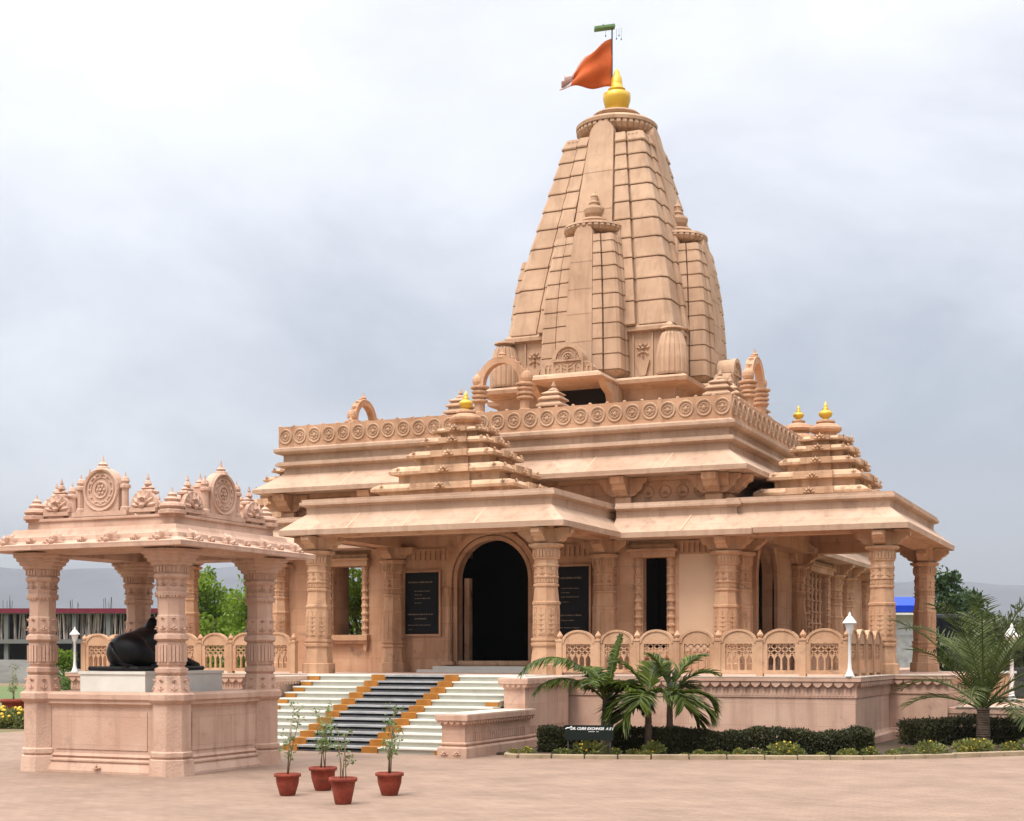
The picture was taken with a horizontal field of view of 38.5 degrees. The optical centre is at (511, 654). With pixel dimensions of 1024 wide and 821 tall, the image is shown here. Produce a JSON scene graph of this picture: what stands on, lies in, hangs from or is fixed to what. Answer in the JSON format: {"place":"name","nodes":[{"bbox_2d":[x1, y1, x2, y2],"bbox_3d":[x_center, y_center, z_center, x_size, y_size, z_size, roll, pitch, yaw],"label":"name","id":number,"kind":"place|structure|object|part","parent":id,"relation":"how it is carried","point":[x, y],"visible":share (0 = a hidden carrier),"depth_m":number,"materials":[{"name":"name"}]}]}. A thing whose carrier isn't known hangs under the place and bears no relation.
{"place":"outdoors","nodes":[
{"label":"outdoors","id":0,"kind":"place"},
{"bbox_2d":[0,597,157,668],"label":"unfinished building","id":1,"kind":"structure","parent":0,"point":[14,625],"depth_m":140.73,"materials":[{"name":"concrete"}]},
{"bbox_2d":[278,674,546,754],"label":"staircase","id":2,"kind":"structure","parent":0,"point":[360,710],"depth_m":28.88,"materials":[{"name":"white stone"}]},
{"bbox_2d":[0,731,1023,820],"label":"paving","id":3,"kind":"structure","parent":0,"point":[494,787],"depth_m":19.26,"materials":[{"name":"beige stone"}]},
{"bbox_2d":[0,456,315,776],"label":"pavilion","id":4,"kind":"structure","parent":3,"relation":"on","point":[171,725],"depth_m":22.48,"materials":[{"name":"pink stone"}]},
{"bbox_2d":[78,670,223,691],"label":"marble plinth","id":5,"kind":"structure","parent":4,"relation":"in","point":[133,681],"depth_m":22.60,"materials":[{"name":"white stone"}]},
{"bbox_2d":[88,612,204,670],"bbox_3d":[-5.796,-0.332,23.286,0.960,1.155,1.962,0,0,24],"label":"bull statue","id":6,"kind":"object","parent":5,"relation":"on","point":[134,650],"visible":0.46,"depth_m":22.67,"materials":[{"name":"black stone"}]},
{"bbox_2d":[274,702,304,795],"bbox_3d":[-2.836,1.188,18.716,0.410,1.207,0.356,0,0,-23],"label":"potted plant","id":7,"kind":"object","parent":3,"relation":"on","point":[287,782],"visible":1,"depth_m":18.64,"materials":[{"name":"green plant"}]},
{"bbox_2d":[275,675,308,697],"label":"cheek wall","id":8,"kind":"structure","parent":3,"relation":"on","point":[285,683],"depth_m":30.72,"materials":[{"name":"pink stone"}]},
{"bbox_2d":[309,701,336,790],"bbox_3d":[-2.505,1.187,19.430,0.373,1.210,0.428,0,0,24],"label":"potted plant","id":9,"kind":"object","parent":3,"relation":"on","point":[320,775],"visible":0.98,"depth_m":19.35,"materials":[{"name":"green plant"}]},
{"bbox_2d":[327,724,357,804],"bbox_3d":[-2.050,1.301,17.624,0.382,0.982,0.346,0,0,-17],"label":"potted plant","id":10,"kind":"object","parent":3,"relation":"on","point":[343,786],"visible":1,"depth_m":17.54,"materials":[{"name":"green plant"}]},
{"bbox_2d":[375,702,403,795],"bbox_3d":[-1.563,1.193,18.735,0.372,1.197,0.368,0,0,-3],"label":"potted plant","id":11,"kind":"object","parent":3,"relation":"on","point":[389,782],"visible":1,"depth_m":18.66,"materials":[{"name":"green plant"}]},
{"bbox_2d":[435,708,535,758],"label":"cheek wall","id":12,"kind":"structure","parent":3,"relation":"on","point":[471,734],"depth_m":26.10,"materials":[{"name":"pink stone"}]},
{"bbox_2d":[65,668,985,743],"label":"stone terrace","id":13,"kind":"structure","parent":3,"relation":"on","point":[817,702],"depth_m":29.03,"materials":[{"name":"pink stone"}]},
{"bbox_2d":[69,627,79,671],"bbox_3d":[-10.574,-0.135,35.425,0.220,1.102,0.254,0,0,24],"label":"lamp post","id":14,"kind":"object","parent":13,"relation":"on","point":[74,633],"visible":0.96,"depth_m":35.39,"materials":[{"name":"white metal"}]},
{"bbox_2d":[87,634,117,665],"bbox_3d":[-9.709,-0.052,37.135,0.160,0.935,3.292,0,0,24],"label":"stone railing","id":15,"kind":"object","parent":13,"relation":"on","point":[115,635],"visible":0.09,"depth_m":35.97,"materials":[{"name":"stone"}]},
{"bbox_2d":[80,632,298,672],"bbox_3d":[-7.665,-0.052,34.401,6.110,0.935,0.160,0,0,24],"label":"stone railing","id":16,"kind":"object","parent":13,"relation":"on","point":[230,647],"visible":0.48,"depth_m":33.99,"materials":[{"name":"stone"}]},
{"bbox_2d":[185,68,954,674],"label":"temple","id":17,"kind":"structure","parent":13,"relation":"on","point":[643,452],"depth_m":36.24,"materials":[{"name":"stone"}]},
{"bbox_2d":[330,554,371,650],"bbox_3d":[-4.221,-1.320,37.206,1.440,2.460,0.317,0,0,24],"label":"window frame","id":18,"kind":"structure","parent":17,"relation":"in","point":[346,560],"depth_m":37.00,"materials":[{"name":"stone"}]},
{"bbox_2d":[403,570,441,635],"bbox_3d":[-2.227,-1.285,36.374,1.040,1.630,0.070,0,0,24],"label":"inscription board","id":19,"kind":"object","parent":17,"relation":"attached to","point":[422,597],"visible":1,"depth_m":36.34,"materials":[{"name":"black stone"}]},
{"bbox_2d":[558,564,591,637],"bbox_3d":[1.377,-1.250,34.781,1.080,1.800,0.070,0,0,24],"label":"inscription board","id":20,"kind":"object","parent":17,"relation":"attached to","point":[575,589],"visible":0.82,"depth_m":34.71,"materials":[{"name":"black stone"}]},
{"bbox_2d":[559,24,621,90],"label":"flag","id":21,"kind":"object","parent":17,"relation":"attached to","point":[594,69],"visible":1,"depth_m":43.41,"materials":[{"name":"fabric"}]},
{"bbox_2d":[627,544,678,657],"bbox_3d":[3.278,-1.145,33.889,1.180,2.830,0.317,0,0,24],"label":"window frame","id":22,"kind":"structure","parent":17,"relation":"in","point":[637,552],"depth_m":33.78,"materials":[{"name":"stone"}]},
{"bbox_2d":[805,561,835,655],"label":"window frame","id":23,"kind":"structure","parent":17,"relation":"in","point":[827,570],"depth_m":41.10,"materials":[{"name":"stone"}]},
{"bbox_2d":[555,628,851,676],"bbox_3d":[3.721,-0.052,29.364,6.110,0.935,0.160,0,0,24],"label":"stone railing","id":24,"kind":"object","parent":13,"relation":"on","point":[803,655],"visible":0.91,"depth_m":29.12,"materials":[{"name":"stone"}]},
{"bbox_2d":[843,612,856,676],"bbox_3d":[6.428,-0.203,27.883,0.247,1.239,0.285,0,0,24],"label":"lamp post","id":25,"kind":"object","parent":13,"relation":"on","point":[849,621],"visible":1,"depth_m":27.85,"materials":[{"name":"white metal"}]},
{"bbox_2d":[851,628,882,675],"bbox_3d":[7.176,-0.052,29.820,0.160,0.935,3.511,0,0,24],"label":"stone railing","id":26,"kind":"object","parent":13,"relation":"on","point":[866,652],"visible":0.93,"depth_m":29.70,"materials":[{"name":"stone"}]},
{"bbox_2d":[498,676,573,746],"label":"cheek wall","id":27,"kind":"structure","parent":3,"relation":"on","point":[551,706],"depth_m":28.54,"materials":[{"name":"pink stone"}]},
{"bbox_2d":[496,738,1021,758],"bbox_3d":[7.516,1.775,28.302,16.065,0.050,5.702,0,0,-11],"label":"planting bed","id":28,"kind":"object","parent":3,"relation":"on","point":[885,746],"visible":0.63,"depth_m":27.43,"materials":[{"name":"green plant"}]},
{"bbox_2d":[508,748,518,753],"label":"bedding plant","id":29,"kind":"object","parent":28,"relation":"on","point":[515,750],"visible":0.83,"depth_m":25.82,"materials":[{"name":"green plant"}]},
{"bbox_2d":[520,746,534,753],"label":"bedding plant","id":30,"kind":"object","parent":28,"relation":"on","point":[528,748],"visible":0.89,"depth_m":25.72,"materials":[{"name":"green plant"}]},
{"bbox_2d":[551,748,576,753],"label":"bedding plant","id":31,"kind":"object","parent":28,"relation":"on","point":[557,752],"visible":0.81,"depth_m":25.85,"materials":[{"name":"green plant"}]},
{"bbox_2d":[559,748,571,753],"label":"bedding plant","id":32,"kind":"object","parent":28,"relation":"on","point":[566,750],"visible":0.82,"depth_m":25.71,"materials":[{"name":"green plant"}]},
{"bbox_2d":[517,634,657,752],"bbox_3d":[1.372,0.678,26.299,2.532,2.144,1.485,0,0,12],"label":"palm","id":33,"kind":"object","parent":28,"relation":"on","point":[596,677],"visible":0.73,"depth_m":26.11,"materials":[{"name":"green plant"}]},
{"bbox_2d":[565,725,613,754],"bbox_3d":[1.350,1.490,25.673,0.862,0.520,0.056,0,0,9],"label":"garden sign","id":34,"kind":"object","parent":28,"relation":"on","point":[589,732],"visible":1,"depth_m":25.66,"materials":[{"name":"metal"}]},
{"bbox_2d":[572,740,607,754],"bbox_3d":[1.360,1.657,25.788,0.665,0.377,0.511,0,0,9],"label":"bedding plant","id":35,"kind":"object","parent":28,"relation":"on","point":[581,748],"visible":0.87,"depth_m":25.74,"materials":[{"name":"green plant"}]},
{"bbox_2d":[604,747,617,754],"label":"bedding plant","id":36,"kind":"object","parent":28,"relation":"on","point":[607,750],"visible":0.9,"depth_m":25.68,"materials":[{"name":"green plant"}]},
{"bbox_2d":[611,748,622,754],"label":"bedding plant","id":37,"kind":"object","parent":28,"relation":"on","point":[618,750],"visible":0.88,"depth_m":25.57,"materials":[{"name":"green plant"}]},
{"bbox_2d":[626,748,640,754],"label":"bedding plant","id":38,"kind":"object","parent":28,"relation":"on","point":[634,750],"visible":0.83,"depth_m":25.56,"materials":[{"name":"green plant"}]},
{"bbox_2d":[593,659,688,750],"bbox_3d":[2.313,0.899,25.864,1.837,1.702,1.435,0,0,24],"label":"palm","id":39,"kind":"object","parent":28,"relation":"on","point":[649,676],"visible":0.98,"depth_m":25.78,"materials":[{"name":"green plant"}]},
{"bbox_2d":[638,750,653,755],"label":"bedding plant","id":40,"kind":"object","parent":28,"relation":"on","point":[643,752],"visible":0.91,"depth_m":25.34,"materials":[{"name":"green plant"}]},
{"bbox_2d":[641,740,668,754],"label":"bedding plant","id":41,"kind":"object","parent":28,"relation":"on","point":[652,745],"visible":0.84,"depth_m":25.53,"materials":[{"name":"green plant"}]},
{"bbox_2d":[644,652,725,753],"bbox_3d":[3.070,0.846,25.981,1.524,1.807,1.769,0,0,24],"label":"palm","id":42,"kind":"object","parent":28,"relation":"on","point":[689,702],"visible":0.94,"depth_m":26.00,"materials":[{"name":"green plant"}]},
{"bbox_2d":[691,749,706,753],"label":"bedding plant","id":43,"kind":"object","parent":28,"relation":"on","point":[697,751],"visible":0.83,"depth_m":25.37,"materials":[{"name":"green plant"}]},
{"bbox_2d":[535,724,875,754],"bbox_3d":[3.437,1.542,26.352,6.058,0.636,1.180,0,0,7],"label":"hedge","id":44,"kind":"object","parent":28,"relation":"on","point":[690,740],"visible":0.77,"depth_m":25.85,"materials":[{"name":"green plant"}]},
{"bbox_2d":[713,750,729,754],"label":"bedding plant","id":45,"kind":"object","parent":28,"relation":"on","point":[723,752],"visible":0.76,"depth_m":25.61,"materials":[{"name":"green plant"}]},
{"bbox_2d":[732,748,744,754],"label":"bedding plant","id":46,"kind":"object","parent":28,"relation":"on","point":[735,751],"visible":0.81,"depth_m":25.40,"materials":[{"name":"green plant"}]},
{"bbox_2d":[744,747,767,754],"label":"bedding plant","id":47,"kind":"object","parent":28,"relation":"on","point":[749,752],"visible":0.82,"depth_m":25.48,"materials":[{"name":"green plant"}]},
{"bbox_2d":[766,740,801,755],"bbox_3d":[4.713,1.657,25.390,0.665,0.377,0.511,0,0,-12],"label":"bedding plant","id":48,"kind":"object","parent":28,"relation":"on","point":[777,748],"visible":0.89,"depth_m":25.33,"materials":[{"name":"green plant"}]},
{"bbox_2d":[786,745,804,754],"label":"bedding plant","id":49,"kind":"object","parent":28,"relation":"on","point":[800,749],"visible":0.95,"depth_m":25.30,"materials":[{"name":"green plant"}]},
{"bbox_2d":[836,748,851,754],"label":"bedding plant","id":50,"kind":"object","parent":28,"relation":"on","point":[841,751],"visible":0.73,"depth_m":25.41,"materials":[{"name":"green plant"}]},
{"bbox_2d":[845,748,858,754],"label":"bedding plant","id":51,"kind":"object","parent":28,"relation":"on","point":[849,751],"visible":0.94,"depth_m":25.23,"materials":[{"name":"green plant"}]},
{"bbox_2d":[861,746,880,754],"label":"bedding plant","id":52,"kind":"object","parent":28,"relation":"on","point":[874,751],"visible":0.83,"depth_m":25.33,"materials":[{"name":"green plant"}]},
{"bbox_2d":[884,748,900,754],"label":"bedding plant","id":53,"kind":"object","parent":28,"relation":"on","point":[892,752],"visible":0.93,"depth_m":25.38,"materials":[{"name":"green plant"}]},
{"bbox_2d":[896,746,911,754],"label":"bedding plant","id":54,"kind":"object","parent":28,"relation":"on","point":[903,749],"visible":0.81,"depth_m":25.80,"materials":[{"name":"green plant"}]},
{"bbox_2d":[911,739,944,755],"bbox_3d":[7.274,1.655,25.606,0.666,0.391,0.506,0,0,-37],"label":"bedding plant","id":55,"kind":"object","parent":28,"relation":"on","point":[934,746],"visible":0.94,"depth_m":25.55,"materials":[{"name":"green plant"}]},
{"bbox_2d":[930,743,949,753],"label":"bedding plant","id":56,"kind":"object","parent":28,"relation":"on","point":[945,750],"visible":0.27,"depth_m":26.02,"materials":[{"name":"green plant"}]},
{"bbox_2d":[889,594,1023,745],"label":"palm","id":57,"kind":"object","parent":28,"relation":"on","point":[980,687],"visible":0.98,"depth_m":28.09,"materials":[{"name":"green plant"}]},
{"bbox_2d":[895,711,1023,745],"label":"hedge","id":58,"kind":"object","parent":28,"relation":"on","point":[944,730],"visible":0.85,"depth_m":28.60,"materials":[{"name":"green plant"}]},
{"bbox_2d":[956,746,968,751],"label":"bedding plant","id":59,"kind":"object","parent":28,"relation":"on","point":[962,749],"visible":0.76,"depth_m":26.00,"materials":[{"name":"green plant"}]},
{"bbox_2d":[951,738,986,752],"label":"bedding plant","id":60,"kind":"object","parent":28,"relation":"on","point":[964,742],"visible":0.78,"depth_m":26.14,"materials":[{"name":"green plant"}]},
{"bbox_2d":[963,746,983,751],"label":"bedding plant","id":61,"kind":"object","parent":28,"relation":"on","point":[975,748],"visible":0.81,"depth_m":26.02,"materials":[{"name":"green plant"}]},
{"bbox_2d":[971,737,996,751],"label":"bedding plant","id":62,"kind":"object","parent":28,"relation":"on","point":[989,745],"visible":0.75,"depth_m":26.13,"materials":[{"name":"green plant"}]},
{"bbox_2d":[1000,741,1022,750],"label":"bedding plant","id":63,"kind":"object","parent":28,"relation":"on","point":[1015,747],"visible":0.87,"depth_m":26.43,"materials":[{"name":"green plant"}]},
{"bbox_2d":[1016,737,1023,748],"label":"bedding plant","id":64,"kind":"object","parent":28,"relation":"on","point":[1021,741],"visible":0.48,"depth_m":26.84,"materials":[{"name":"green plant"}]},
{"bbox_2d":[504,750,1023,759],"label":"kerb","id":65,"kind":"structure","parent":3,"relation":"on","point":[507,754],"depth_m":25.16,"materials":[{"name":"stone"}]},
{"bbox_2d":[0,566,1023,645],"bbox_3d":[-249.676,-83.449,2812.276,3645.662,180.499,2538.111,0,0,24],"label":"hills","id":66,"kind":"structure","parent":0,"point":[90,588],"depth_m":2540.66,"materials":[{"name":"grey"}]},
{"bbox_2d":[0,656,1023,732],"bbox_3d":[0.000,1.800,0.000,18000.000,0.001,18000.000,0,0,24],"label":"ground","id":67,"kind":"structure","parent":0,"point":[5,693],"depth_m":68.55,"materials":[{"name":"green plant"}]},
{"bbox_2d":[0,663,23,709],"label":"potted plant","id":68,"kind":"object","parent":67,"relation":"on","point":[11,703],"visible":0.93,"depth_m":38.78,"materials":[{"name":"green plant"}]},
{"bbox_2d":[0,705,23,728],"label":"marigold bed","id":69,"kind":"object","parent":67,"relation":"on","point":[12,718],"visible":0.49,"depth_m":35.84,"materials":[{"name":"green plant"}]},
{"bbox_2d":[0,660,80,682],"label":"rubble mound","id":70,"kind":"object","parent":67,"relation":"on","point":[6,670],"visible":0.38,"depth_m":95.49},
{"bbox_2d":[59,671,71,689],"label":"shrub","id":71,"kind":"object","parent":67,"relation":"on","point":[66,684],"visible":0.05,"depth_m":39.77,"materials":[{"name":"green plant"}]},
{"bbox_2d":[56,648,78,688],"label":"shrub","id":72,"kind":"object","parent":67,"relation":"on","point":[63,663],"visible":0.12,"depth_m":41.79,"materials":[{"name":"green plant"}]},
{"bbox_2d":[197,565,239,667],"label":"broadleaf tree","id":73,"kind":"object","parent":67,"relation":"on","point":[208,594],"visible":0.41,"depth_m":51.58,"materials":[{"name":"green plant"}]},
{"bbox_2d":[201,584,246,666],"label":"broadleaf tree","id":74,"kind":"object","parent":67,"relation":"on","point":[240,594],"visible":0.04,"depth_m":55.82,"materials":[{"name":"green plant"}]},
{"bbox_2d":[219,574,246,667],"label":"broadleaf tree","id":75,"kind":"object","parent":67,"relation":"on","point":[241,618],"visible":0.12,"depth_m":49.69,"materials":[{"name":"green plant"}]},
{"bbox_2d":[349,617,360,634],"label":"broadleaf tree","id":76,"kind":"object","parent":67,"relation":"on","point":[354,624],"visible":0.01,"depth_m":49.23,"materials":[{"name":"green plant"}]},
{"bbox_2d":[349,567,361,634],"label":"broadleaf tree","id":77,"kind":"object","parent":67,"relation":"on","point":[355,599],"visible":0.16,"depth_m":45.33,"materials":[{"name":"green plant"}]},
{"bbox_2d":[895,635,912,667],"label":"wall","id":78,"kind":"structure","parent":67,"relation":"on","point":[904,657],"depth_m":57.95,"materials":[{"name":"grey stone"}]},
{"bbox_2d":[936,612,962,670],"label":"water tank","id":79,"kind":"object","parent":67,"relation":"on","point":[942,624],"visible":0.35,"depth_m":59.42,"materials":[{"name":"black plastic"}]},
{"bbox_2d":[912,565,987,670],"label":"background tree","id":80,"kind":"object","parent":67,"relation":"on","point":[945,584],"visible":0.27,"depth_m":74.51,"materials":[{"name":"green plant"}]},
{"bbox_2d":[951,589,1000,667],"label":"background tree","id":81,"kind":"object","parent":67,"relation":"on","point":[977,593],"visible":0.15,"depth_m":79.52,"materials":[{"name":"green plant"}]},
{"bbox_2d":[940,611,1023,667],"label":"background tree","id":82,"kind":"object","parent":67,"relation":"on","point":[1019,663],"visible":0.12,"depth_m":61.19,"materials":[{"name":"green plant"}]},
{"bbox_2d":[948,699,1023,726],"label":"platform","id":83,"kind":"structure","parent":67,"relation":"on","point":[967,709],"depth_m":30.86,"materials":[{"name":"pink stone"}]},
{"bbox_2d":[1004,623,1019,699],"bbox_3d":[11.797,0.166,34.584,0.366,1.838,0.423,0,0,24],"label":"lamp post","id":84,"kind":"object","parent":83,"relation":"on","point":[1012,669],"visible":0.41,"depth_m":34.54,"materials":[{"name":"white metal"}]},
{"bbox_2d":[990,671,1016,698],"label":"boundary wall","id":85,"kind":"structure","parent":67,"relation":"on","point":[1007,679],"depth_m":44.00,"materials":[{"name":"stone"}]},
{"bbox_2d":[986,600,1023,657],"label":"background tree","id":86,"kind":"object","parent":67,"relation":"on","point":[1019,617],"visible":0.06,"depth_m":66.05,"materials":[{"name":"green plant"}]},
{"bbox_2d":[0,0,1023,584],"label":"sky","id":87,"kind":"structure","parent":0,"point":[225,224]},
{"bbox_2d":[894,597,914,667],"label":"shed","id":88,"kind":"structure","parent":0,"point":[904,607],"depth_m":57.95,"materials":[{"name":"metal"}]},
{"bbox_2d":[997,667,1023,697],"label":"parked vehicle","id":89,"kind":"object","parent":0,"point":[1020,690],"visible":0.03,"depth_m":50.00,"materials":[{"name":"metal"}]},
{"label":"windows","id":90,"kind":"part","parent":89,"relation":"part of","materials":[{"name":"black glass"}]}
]}

